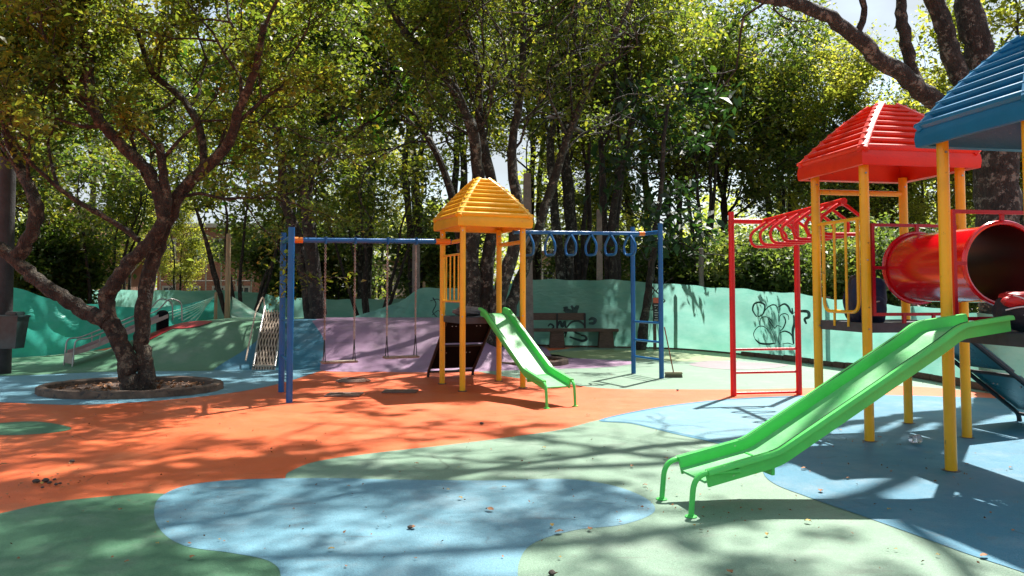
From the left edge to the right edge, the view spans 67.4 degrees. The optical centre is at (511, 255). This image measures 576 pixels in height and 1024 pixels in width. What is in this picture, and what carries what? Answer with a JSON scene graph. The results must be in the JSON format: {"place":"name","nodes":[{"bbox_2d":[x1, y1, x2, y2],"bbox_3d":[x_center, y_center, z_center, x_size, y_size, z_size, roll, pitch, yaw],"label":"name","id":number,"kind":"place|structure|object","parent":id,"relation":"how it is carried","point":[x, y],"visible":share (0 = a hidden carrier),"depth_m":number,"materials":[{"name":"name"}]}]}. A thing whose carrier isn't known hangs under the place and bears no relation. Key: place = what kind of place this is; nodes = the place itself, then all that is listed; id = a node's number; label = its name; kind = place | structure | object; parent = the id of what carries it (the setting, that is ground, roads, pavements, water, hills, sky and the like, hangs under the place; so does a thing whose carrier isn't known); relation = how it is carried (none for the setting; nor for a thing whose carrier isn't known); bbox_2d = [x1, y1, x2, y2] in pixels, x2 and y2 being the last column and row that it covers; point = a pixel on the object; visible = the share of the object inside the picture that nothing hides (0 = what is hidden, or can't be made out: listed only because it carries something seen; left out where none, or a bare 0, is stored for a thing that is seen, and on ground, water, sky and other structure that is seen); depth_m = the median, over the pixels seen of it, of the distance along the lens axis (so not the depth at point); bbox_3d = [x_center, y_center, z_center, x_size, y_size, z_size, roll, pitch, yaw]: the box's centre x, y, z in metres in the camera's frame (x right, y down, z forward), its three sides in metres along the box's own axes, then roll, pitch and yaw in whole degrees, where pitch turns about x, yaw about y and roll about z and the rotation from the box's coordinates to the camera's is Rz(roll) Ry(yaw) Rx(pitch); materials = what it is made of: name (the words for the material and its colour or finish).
{"place":"outdoors","nodes":[
{"label":"outdoors","id":0,"kind":"place"},
{"bbox_2d":[50,206,154,289],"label":"house","id":1,"kind":"structure","parent":0,"point":[135,282],"depth_m":42.36,"materials":[{"name":"pink paint"}]},
{"bbox_2d":[157,223,269,294],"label":"house","id":2,"kind":"structure","parent":0,"point":[200,286],"depth_m":40.98,"materials":[{"name":"red brick"}]},
{"bbox_2d":[38,317,550,371],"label":"play mound terrain","id":3,"kind":"structure","parent":0,"point":[218,344],"depth_m":17.24,"materials":[{"name":"purple rubber"}]},
{"bbox_2d":[63,298,182,366],"bbox_3d":[-8.821,1.732,17.540,0.494,1.482,2.437,-2,-4,40],"label":"metal slide","id":4,"kind":"object","parent":3,"relation":"on","point":[71,353],"visible":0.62,"depth_m":17.07,"materials":[{"name":"metal"}]},
{"bbox_2d":[156,310,168,330],"bbox_3d":[-8.393,1.571,18.446,0.280,0.510,0.280,0,-3,0],"label":"rubber bollard","id":5,"kind":"object","parent":3,"relation":"on","point":[164,323],"visible":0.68,"depth_m":18.34,"materials":[{"name":"black rubber"}]},
{"bbox_2d":[150,321,211,338],"bbox_3d":[-8.025,1.818,18.142,1.764,0.500,0.713,2,-3,-38],"label":"painted red splash","id":6,"kind":"object","parent":3,"relation":"on","point":[189,324],"visible":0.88,"depth_m":18.22,"materials":[{"name":"rubber"}]},
{"bbox_2d":[224,233,230,317],"bbox_3d":[-8.064,0.639,21.794,0.159,2.510,0.159,0,-3,0],"label":"wooden pole","id":7,"kind":"object","parent":3,"relation":"on","point":[227,278],"visible":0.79,"depth_m":21.74,"materials":[{"name":"brown wood"}]},
{"bbox_2d":[231,297,261,317],"bbox_3d":[-7.301,1.592,21.966,1.373,0.822,0.214,0,-3,-6],"label":"draped tarpaulin","id":8,"kind":"object","parent":7,"relation":"hanging from","point":[240,309],"visible":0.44,"depth_m":21.93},
{"bbox_2d":[245,297,285,369],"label":"rope ramp","id":9,"kind":"structure","parent":3,"relation":"on","point":[266,351],"depth_m":17.16,"materials":[{"name":"metal"}]},
{"bbox_2d":[133,0,428,318],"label":"almond tree","id":10,"kind":"object","parent":3,"relation":"on","point":[313,301],"visible":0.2,"depth_m":20.29,"materials":[{"name":"green plant"}]},
{"bbox_2d":[412,244,419,292],"bbox_3d":[-3.059,1.231,24.469,0.230,3.182,0.230,0,-3,0],"label":"concrete post","id":11,"kind":"object","parent":3,"relation":"on","point":[417,267],"visible":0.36,"depth_m":24.40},
{"bbox_2d":[0,347,1003,512],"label":"rubber playground surface","id":12,"kind":"object","parent":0,"point":[372,418],"visible":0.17,"depth_m":9.50,"materials":[{"name":"rubber"}]},
{"bbox_2d":[0,421,70,434],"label":"painted small green patch","id":13,"kind":"object","parent":12,"relation":"on","point":[22,428],"visible":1,"depth_m":9.28,"materials":[{"name":"rubber"}]},
{"bbox_2d":[0,350,211,375],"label":"painted deep green area","id":14,"kind":"object","parent":12,"relation":"on","point":[26,365],"visible":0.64,"depth_m":17.70,"materials":[{"name":"rubber"}]},
{"bbox_2d":[0,0,15,373],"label":"concrete post","id":15,"kind":"object","parent":14,"relation":"on","point":[7,201],"visible":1,"depth_m":15.58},
{"bbox_2d":[0,312,30,348],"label":"litter bin","id":16,"kind":"object","parent":15,"relation":"attached to","point":[13,328],"visible":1,"depth_m":15.15,"materials":[{"name":"plastic"}]},
{"bbox_2d":[0,1,177,209],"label":"evergreen tree","id":17,"kind":"object","parent":14,"relation":"on","point":[76,142],"visible":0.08,"depth_m":20.92,"materials":[{"name":"green plant"}]},
{"bbox_2d":[12,288,213,357],"bbox_3d":[-10.909,1.670,20.398,5.773,1.917,1.012,2,-3,-31],"label":"draped tarpaulin","id":18,"kind":"object","parent":14,"relation":"on","point":[53,326],"visible":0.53,"depth_m":19.90,"materials":[{"name":"fabric"}]},
{"bbox_2d":[0,493,280,575],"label":"painted green area","id":19,"kind":"object","parent":12,"relation":"on","point":[94,536],"visible":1,"depth_m":4.98,"materials":[{"name":"rubber"}]},
{"bbox_2d":[0,370,321,404],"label":"painted light blue area","id":20,"kind":"object","parent":12,"relation":"on","point":[17,389],"visible":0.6,"depth_m":14.16,"materials":[{"name":"rubber"}]},
{"bbox_2d":[35,376,223,399],"bbox_3d":[-6.385,2.208,12.897,2.942,0.133,2.235,0,-3,0],"label":"planter","id":21,"kind":"object","parent":20,"relation":"on","point":[106,388],"visible":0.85,"depth_m":12.60,"materials":[{"name":"concrete"}]},
{"bbox_2d":[0,0,402,390],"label":"planter tree","id":22,"kind":"object","parent":21,"relation":"in","point":[73,33],"visible":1,"depth_m":12.37,"materials":[{"name":"green plant"}]},
{"bbox_2d":[324,392,363,396],"bbox_3d":[-2.683,2.224,12.294,0.551,0.024,0.420,0,-3,0],"label":"cover plate","id":23,"kind":"object","parent":12,"relation":"on","point":[344,394],"visible":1,"depth_m":12.19,"materials":[{"name":"metal"}]},
{"bbox_2d":[278,227,451,402],"bbox_3d":[-2.309,0.939,12.657,2.822,2.636,1.388,1,-3,-22],"label":"swing frame","id":24,"kind":"object","parent":12,"relation":"on","point":[291,239],"visible":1,"depth_m":12.61,"materials":[{"name":"blue paint"}]},
{"bbox_2d":[355,282,517,316],"bbox_3d":[-3.167,1.719,22.295,6.971,2.000,1.091,0,-3,-9],"label":"tarpaulin fence","id":25,"kind":"object","parent":12,"relation":"on","point":[428,302],"visible":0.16,"depth_m":22.08,"materials":[{"name":"green fabric"}]},
{"bbox_2d":[427,177,533,391],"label":"play tower","id":26,"kind":"structure","parent":12,"relation":"on","point":[480,205],"depth_m":13.38,"materials":[{"name":"yellow paint"}]},
{"bbox_2d":[452,306,479,315],"bbox_3d":[-0.782,0.991,13.630,0.558,0.193,0.417,0,-3,0],"label":"crumpled jacket","id":27,"kind":"object","parent":26,"relation":"on","point":[472,311],"visible":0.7,"depth_m":13.50,"materials":[{"name":"grey fabric"}]},
{"bbox_2d":[1,347,1017,573],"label":"leaf debris","id":28,"kind":"object","parent":12,"relation":"on","point":[18,557],"visible":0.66,"depth_m":6.54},
{"bbox_2d":[478,307,577,408],"bbox_3d":[0.189,1.534,12.033,0.560,1.390,2.370,1,-3,-27],"label":"play slide","id":29,"kind":"object","parent":12,"relation":"on","point":[530,359],"visible":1,"depth_m":12.02,"materials":[{"name":"green plastic"}]},
{"bbox_2d":[523,112,566,339],"bbox_3d":[0.898,-0.700,22.122,1.431,6.815,0.472,-1,-3,17],"label":"street lamp","id":30,"kind":"object","parent":12,"relation":"on","point":[529,278],"visible":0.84,"depth_m":22.04,"materials":[{"name":"metal"}]},
{"bbox_2d":[533,313,618,347],"bbox_3d":[1.832,2.236,22.847,2.617,1.020,0.538,0,-3,0],"label":"bench","id":31,"kind":"object","parent":12,"relation":"on","point":[605,338],"visible":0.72,"depth_m":22.63,"materials":[{"name":"brown wood"}]},
{"bbox_2d":[285,420,1023,575],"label":"painted green area","id":32,"kind":"object","parent":12,"relation":"on","point":[658,541],"visible":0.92,"depth_m":5.52,"materials":[{"name":"rubber"}]},
{"bbox_2d":[154,478,654,575],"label":"painted blue lake","id":33,"kind":"structure","parent":32,"relation":"on","point":[474,534],"depth_m":5.56,"materials":[{"name":"rubber"}]},
{"bbox_2d":[656,314,1014,518],"bbox_3d":[2.674,1.225,6.266,3.023,1.456,0.577,1,-3,-14],"label":"play slide","id":34,"kind":"object","parent":32,"relation":"on","point":[796,428],"visible":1,"depth_m":6.25,"materials":[{"name":"green plastic"}]},
{"bbox_2d":[478,347,998,394],"bbox_3d":[3.889,2.430,16.273,8.556,0.001,13.845,1,-3,-27],"label":"painted green area","id":35,"kind":"object","parent":12,"relation":"on","point":[646,376],"visible":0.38,"depth_m":15.00,"materials":[{"name":"rubber"}]},
{"bbox_2d":[566,124,602,279],"bbox_3d":[2.208,-0.608,23.248,1.146,6.739,0.300,0,-3,-9],"label":"street lamp","id":36,"kind":"object","parent":35,"relation":"on","point":[599,267],"visible":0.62,"depth_m":23.27,"materials":[{"name":"metal"}]},
{"bbox_2d":[512,223,663,378],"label":"monkey bars","id":37,"kind":"object","parent":35,"relation":"on","point":[632,234],"visible":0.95,"depth_m":14.76,"materials":[{"name":"blue paint"}]},
{"bbox_2d":[550,354,630,368],"bbox_3d":[0.941,2.517,18.132,3.070,0.001,3.420,2,-4,-40],"label":"painted purple area","id":38,"kind":"object","parent":35,"relation":"on","point":[583,363],"visible":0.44,"depth_m":17.70,"materials":[{"name":"rubber"}]},
{"bbox_2d":[502,355,568,365],"bbox_3d":[-0.053,2.439,17.722,2.702,0.133,2.095,0,-3,0],"label":"planter","id":39,"kind":"object","parent":38,"relation":"on","point":[556,361],"visible":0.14,"depth_m":17.31,"materials":[{"name":"concrete"}]},
{"bbox_2d":[241,0,716,346],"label":"planter tree","id":40,"kind":"object","parent":39,"relation":"in","point":[425,57],"visible":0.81,"depth_m":17.96,"materials":[{"name":"green plant"}]},
{"bbox_2d":[550,348,752,361],"bbox_3d":[3.711,2.622,20.326,5.543,0.001,4.272,0,-3,0],"label":"painted olive area","id":41,"kind":"object","parent":35,"relation":"on","point":[685,355],"visible":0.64,"depth_m":20.25,"materials":[{"name":"rubber"}]},
{"bbox_2d":[653,298,658,349],"bbox_3d":[4.123,1.961,22.010,0.170,1.489,0.102,0,-3,0],"label":"sign post","id":42,"kind":"object","parent":41,"relation":"on","point":[656,311],"visible":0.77,"depth_m":21.98,"materials":[{"name":"grey metal"}]},
{"bbox_2d":[583,56,751,349],"bbox_3d":[4.479,-1.734,22.045,4.773,8.934,4.362,0,-3,0],"label":"broadleaf tree","id":43,"kind":"object","parent":41,"relation":"on","point":[655,212],"visible":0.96,"depth_m":22.43,"materials":[{"name":"green plant"}]},
{"bbox_2d":[664,327,682,377],"bbox_3d":[3.096,1.868,14.767,0.385,0.985,0.224,0,-3,0],"label":"broom","id":44,"kind":"object","parent":35,"relation":"on","point":[673,374],"visible":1,"depth_m":14.79,"materials":[{"name":"brown wood"}]},
{"bbox_2d":[689,361,787,368],"bbox_3d":[4.996,2.472,17.242,2.000,0.001,1.976,-2,-3,34],"label":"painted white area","id":45,"kind":"object","parent":35,"relation":"on","point":[726,365],"visible":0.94,"depth_m":17.20,"materials":[{"name":"rubber"}]},
{"bbox_2d":[485,0,1022,313],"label":"giant tree","id":46,"kind":"object","parent":35,"relation":"on","point":[996,186],"visible":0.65,"depth_m":12.98,"materials":[{"name":"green plant"}]},
{"bbox_2d":[512,279,1023,393],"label":"tarpaulin fence","id":47,"kind":"object","parent":35,"relation":"on","point":[696,318],"visible":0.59,"depth_m":21.03,"materials":[{"name":"teal fabric"}]},
{"bbox_2d":[728,198,859,395],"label":"monkey bars","id":48,"kind":"object","parent":12,"relation":"on","point":[792,218],"visible":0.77,"depth_m":12.22,"materials":[{"name":"red paint"}]},
{"bbox_2d":[599,395,1023,571],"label":"painted blue area","id":49,"kind":"object","parent":12,"relation":"on","point":[947,510],"visible":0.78,"depth_m":6.93,"materials":[{"name":"rubber"}]},
{"bbox_2d":[605,397,801,441],"bbox_3d":[3.252,2.160,10.770,2.112,0.001,4.796,-2,-4,39],"label":"painted light blue area","id":50,"kind":"object","parent":49,"relation":"on","point":[727,420],"visible":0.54,"depth_m":10.06,"materials":[{"name":"rubber"}]},
{"bbox_2d":[18,0,1023,289],"label":"sky","id":51,"kind":"structure","parent":0,"point":[883,11],"materials":[{"name":"white"}]},
{"bbox_2d":[797,102,1023,441],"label":"play tower","id":52,"kind":"structure","parent":0,"point":[867,145],"depth_m":8.90,"materials":[{"name":"yellow paint"}]},
{"bbox_2d":[843,277,886,322],"bbox_3d":[4.165,0.502,9.042,0.437,0.605,0.444,0,-3,0],"label":"backpack","id":53,"kind":"object","parent":52,"relation":"on","point":[881,300],"visible":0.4,"depth_m":8.92,"materials":[{"name":"blue fabric"}]},
{"bbox_2d":[913,35,1023,472],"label":"play tower","id":54,"kind":"structure","parent":0,"point":[980,107],"depth_m":7.07,"materials":[{"name":"metal"}]},
{"bbox_2d":[882,220,1023,304],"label":"crawl tunnel","id":55,"kind":"structure","parent":54,"relation":"attached to","point":[991,253],"depth_m":7.91,"materials":[{"name":"red plastic"}]},
{"bbox_2d":[991,291,1023,331],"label":"sports bag","id":56,"kind":"object","parent":54,"relation":"on","point":[1008,303],"visible":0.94,"depth_m":6.79,"materials":[{"name":"black fabric"}]},
{"label":"ground","id":57,"kind":"structure","parent":0,"visible":0},
{"bbox_2d":[14,208,130,303],"bbox_3d":[-16.138,0.629,26.190,5.154,4.584,5.082,2,-4,-40],"label":"shrub","id":58,"kind":"object","parent":57,"relation":"on","point":[21,283],"visible":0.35,"depth_m":25.77,"materials":[{"name":"green plant"}]},
{"bbox_2d":[14,207,136,303],"bbox_3d":[-16.178,0.576,27.151,5.303,4.783,5.378,1,-3,-25],"label":"shrub","id":59,"kind":"object","parent":57,"relation":"on","point":[97,265],"visible":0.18,"depth_m":26.36,"materials":[{"name":"green plant"}]},
{"bbox_2d":[15,38,135,225],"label":"evergreen tree","id":60,"kind":"object","parent":57,"relation":"on","point":[74,179],"visible":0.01,"depth_m":29.00,"materials":[{"name":"green plant"}]},
{"bbox_2d":[15,137,187,303],"bbox_3d":[-14.574,-0.894,26.954,6.077,7.737,7.028,-2,-4,42],"label":"vase shaped tree","id":61,"kind":"object","parent":57,"relation":"on","point":[122,215],"visible":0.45,"depth_m":26.49,"materials":[{"name":"green plant"}]},
{"bbox_2d":[37,8,186,206],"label":"broadleaf tree","id":62,"kind":"object","parent":57,"relation":"on","point":[92,191],"visible":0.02,"depth_m":45.98,"materials":[{"name":"green plant"}]},
{"bbox_2d":[62,130,172,289],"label":"light green tree","id":63,"kind":"object","parent":57,"relation":"on","point":[131,241],"visible":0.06,"depth_m":35.47,"materials":[{"name":"green plant"}]},
{"bbox_2d":[79,2,229,227],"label":"broadleaf tree","id":64,"kind":"object","parent":57,"relation":"on","point":[183,44],"visible":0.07,"depth_m":44.87,"materials":[{"name":"green plant"}]},
{"bbox_2d":[141,196,223,290],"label":"light green tree","id":65,"kind":"object","parent":57,"relation":"on","point":[191,268],"visible":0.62,"depth_m":33.98,"materials":[{"name":"green plant"}]},
{"bbox_2d":[159,259,253,291],"bbox_3d":[-14.392,1.819,37.956,6.080,3.300,0.061,0,-3,0],"label":"pipe fence","id":66,"kind":"object","parent":57,"relation":"on","point":[206,280],"visible":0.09,"depth_m":37.97,"materials":[{"name":"metal"}]},
{"bbox_2d":[134,78,344,317],"bbox_3d":[-9.302,-1.313,26.220,6.684,8.511,7.731,-2,-4,39],"label":"vase shaped tree","id":67,"kind":"object","parent":57,"relation":"on","point":[206,203],"visible":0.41,"depth_m":26.08,"materials":[{"name":"green plant"}]},
{"bbox_2d":[92,290,404,318],"bbox_3d":[-10.528,2.212,30.195,16.418,1.812,0.588,0,-3,7],"label":"tarpaulin fence","id":68,"kind":"object","parent":57,"relation":"on","point":[335,308],"visible":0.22,"depth_m":30.41,"materials":[{"name":"fabric"}]},
{"bbox_2d":[186,199,336,297],"bbox_3d":[-10.085,0.365,34.025,6.475,5.982,6.436,-1,-3,20],"label":"shrub","id":69,"kind":"object","parent":57,"relation":"on","point":[251,258],"visible":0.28,"depth_m":32.67,"materials":[{"name":"green plant"}]},
{"bbox_2d":[182,1,393,296],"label":"broadleaf tree","id":70,"kind":"object","parent":57,"relation":"on","point":[255,97],"visible":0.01,"depth_m":32.74,"materials":[{"name":"green plant"}]},
{"bbox_2d":[248,203,406,299],"bbox_3d":[-8.151,0.421,35.189,6.436,5.982,6.475,-2,-3,36],"label":"shrub","id":71,"kind":"object","parent":57,"relation":"on","point":[338,291],"visible":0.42,"depth_m":34.24,"materials":[{"name":"green plant"}]},
{"bbox_2d":[235,127,470,315],"bbox_3d":[-4.847,-0.941,25.977,7.028,7.737,6.077,-2,-3,37],"label":"vase shaped tree","id":72,"kind":"object","parent":57,"relation":"on","point":[350,192],"visible":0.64,"depth_m":25.50,"materials":[{"name":"green plant"}]},
{"bbox_2d":[317,91,429,299],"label":"light green tree","id":73,"kind":"object","parent":57,"relation":"on","point":[380,290],"visible":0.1,"depth_m":39.67,"materials":[{"name":"green plant"}]},
{"bbox_2d":[242,2,505,298],"bbox_3d":[-5.289,-7.660,33.701,13.977,21.868,10.625,1,-3,-19],"label":"broadleaf tree","id":74,"kind":"object","parent":57,"relation":"on","point":[361,257],"visible":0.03,"depth_m":32.85,"materials":[{"name":"green plant"}]},
{"bbox_2d":[353,260,407,299],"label":"house","id":75,"kind":"structure","parent":57,"relation":"on","point":[392,287],"depth_m":49.94,"materials":[{"name":"paint"}]},
{"bbox_2d":[303,0,534,293],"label":"broadleaf tree","id":76,"kind":"object","parent":57,"relation":"on","point":[421,152],"visible":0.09,"depth_m":29.73,"materials":[{"name":"green plant"}]},
{"bbox_2d":[358,203,502,298],"bbox_3d":[-3.201,0.425,30.929,6.013,5.554,5.976,1,-3,-11],"label":"shrub","id":77,"kind":"object","parent":57,"relation":"on","point":[430,262],"visible":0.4,"depth_m":30.16,"materials":[{"name":"green plant"}]},
{"bbox_2d":[374,1,545,281],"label":"broadleaf tree","id":78,"kind":"object","parent":57,"relation":"on","point":[454,180],"depth_m":35.78,"materials":[{"name":"green plant"}]},
{"bbox_2d":[15,145,973,295],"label":"wood","id":79,"kind":"object","parent":57,"relation":"on","point":[705,209],"visible":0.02,"depth_m":58.44,"materials":[{"name":"green plant"}]},
{"bbox_2d":[427,6,615,279],"bbox_3d":[1.262,-6.519,38.099,10.938,20.006,10.694,2,-4,-38],"label":"broadleaf tree","id":80,"kind":"object","parent":57,"relation":"on","point":[536,271],"visible":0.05,"depth_m":37.74,"materials":[{"name":"green plant"}]},
{"bbox_2d":[457,0,689,279],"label":"broadleaf tree","id":81,"kind":"object","parent":57,"relation":"on","point":[564,265],"visible":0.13,"depth_m":26.74,"materials":[{"name":"green plant"}]},
{"bbox_2d":[534,211,650,279],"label":"shrub","id":82,"kind":"object","parent":57,"relation":"on","point":[591,271],"visible":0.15,"depth_m":31.56,"materials":[{"name":"green plant"}]},
{"bbox_2d":[524,104,662,279],"bbox_3d":[3.679,-2.898,36.825,7.082,12.637,7.416,-1,-3,27],"label":"light green tree","id":83,"kind":"object","parent":57,"relation":"on","point":[594,209],"visible":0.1,"depth_m":35.91,"materials":[{"name":"green plant"}]},
{"bbox_2d":[483,0,712,279],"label":"slender tree","id":84,"kind":"object","parent":57,"relation":"on","point":[581,261],"visible":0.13,"depth_m":27.98,"materials":[{"name":"green plant"}]},
{"bbox_2d":[490,0,753,279],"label":"broadleaf tree","id":85,"kind":"object","parent":57,"relation":"on","point":[612,267],"visible":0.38,"depth_m":25.70,"materials":[{"name":"green plant"}]},
{"bbox_2d":[531,0,773,248],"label":"evergreen tree","id":86,"kind":"object","parent":57,"relation":"on","point":[627,185],"visible":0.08,"depth_m":32.48,"materials":[{"name":"green plant"}]},
{"bbox_2d":[620,226,724,285],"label":"shrub","id":87,"kind":"object","parent":57,"relation":"on","point":[667,272],"visible":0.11,"depth_m":27.55,"materials":[{"name":"green plant"}]},
{"bbox_2d":[615,0,766,273],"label":"broadleaf tree","id":88,"kind":"object","parent":57,"relation":"on","point":[652,131],"visible":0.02,"depth_m":40.06,"materials":[{"name":"green plant"}]},
{"bbox_2d":[699,248,703,286],"bbox_3d":[5.918,1.286,23.966,0.175,3.026,0.175,0,-3,0],"label":"concrete post","id":89,"kind":"object","parent":57,"relation":"on","point":[701,271],"visible":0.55,"depth_m":23.95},
{"bbox_2d":[663,228,740,287],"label":"shrub","id":90,"kind":"object","parent":57,"relation":"on","point":[689,264],"visible":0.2,"depth_m":26.10,"materials":[{"name":"green plant"}]},
{"bbox_2d":[614,0,809,241],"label":"slender tree","id":91,"kind":"object","parent":57,"relation":"on","point":[686,172],"visible":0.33,"depth_m":30.50,"materials":[{"name":"green plant"}]},
{"bbox_2d":[678,210,810,292],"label":"shrub","id":92,"kind":"object","parent":57,"relation":"on","point":[742,268],"visible":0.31,"depth_m":23.88,"materials":[{"name":"green plant"}]},
{"bbox_2d":[634,0,858,236],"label":"evergreen tree","id":93,"kind":"object","parent":57,"relation":"on","point":[757,193],"visible":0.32,"depth_m":32.06,"materials":[{"name":"green plant"}]},
{"bbox_2d":[711,0,869,236],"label":"slender tree","id":94,"kind":"object","parent":57,"relation":"on","point":[770,67],"visible":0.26,"depth_m":33.14,"materials":[{"name":"green plant"}]},
{"bbox_2d":[716,216,892,295],"bbox_3d":[8.999,0.802,23.580,4.394,4.059,4.367,2,-3,-29],"label":"shrub","id":95,"kind":"object","parent":57,"relation":"on","point":[767,252],"visible":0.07,"depth_m":23.48,"materials":[{"name":"green plant"}]},
{"bbox_2d":[718,0,929,232],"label":"evergreen tree","id":96,"kind":"object","parent":57,"relation":"on","point":[800,42],"visible":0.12,"depth_m":35.13,"materials":[{"name":"green plant"}]},
{"bbox_2d":[744,1,929,230],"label":"light green tree","id":97,"kind":"object","parent":57,"relation":"on","point":[863,71],"visible":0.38,"depth_m":32.09,"materials":[{"name":"green plant"}]},
{"bbox_2d":[759,210,914,299],"bbox_3d":[9.181,0.697,21.374,4.367,4.059,4.394,-1,-3,17],"label":"shrub","id":98,"kind":"object","parent":57,"relation":"on","point":[805,286],"visible":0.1,"depth_m":21.34,"materials":[{"name":"green plant"}]},
{"bbox_2d":[785,210,936,306],"bbox_3d":[9.708,0.757,20.466,4.163,3.845,4.137,-2,-3,33],"label":"shrub","id":99,"kind":"object","parent":57,"relation":"on","point":[892,299],"visible":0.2,"depth_m":19.89,"materials":[{"name":"green plant"}]},
{"bbox_2d":[802,77,950,237],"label":"evergreen tree","id":100,"kind":"object","parent":57,"relation":"on","point":[842,111],"visible":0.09,"depth_m":31.32,"materials":[{"name":"green plant"}]},
{"bbox_2d":[851,30,974,238],"bbox_3d":[16.345,-3.155,31.476,7.416,12.637,7.082,-3,-4,42],"label":"light green tree","id":101,"kind":"object","parent":57,"relation":"on","point":[915,209],"visible":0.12,"depth_m":30.55,"materials":[{"name":"green plant"}]},
{"bbox_2d":[919,217,978,312],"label":"shrub","id":102,"kind":"object","parent":57,"relation":"on","point":[973,306],"visible":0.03,"depth_m":19.34,"materials":[{"name":"green plant"}]},
{"bbox_2d":[886,0,1023,225],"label":"light green tree","id":103,"kind":"object","parent":57,"relation":"on","point":[1000,11],"visible":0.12,"depth_m":27.11,"materials":[{"name":"green plant"}]},
{"bbox_2d":[921,33,1023,308],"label":"light green tree","id":104,"kind":"object","parent":57,"relation":"on","point":[969,221],"visible":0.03,"depth_m":28.24,"materials":[{"name":"green plant"}]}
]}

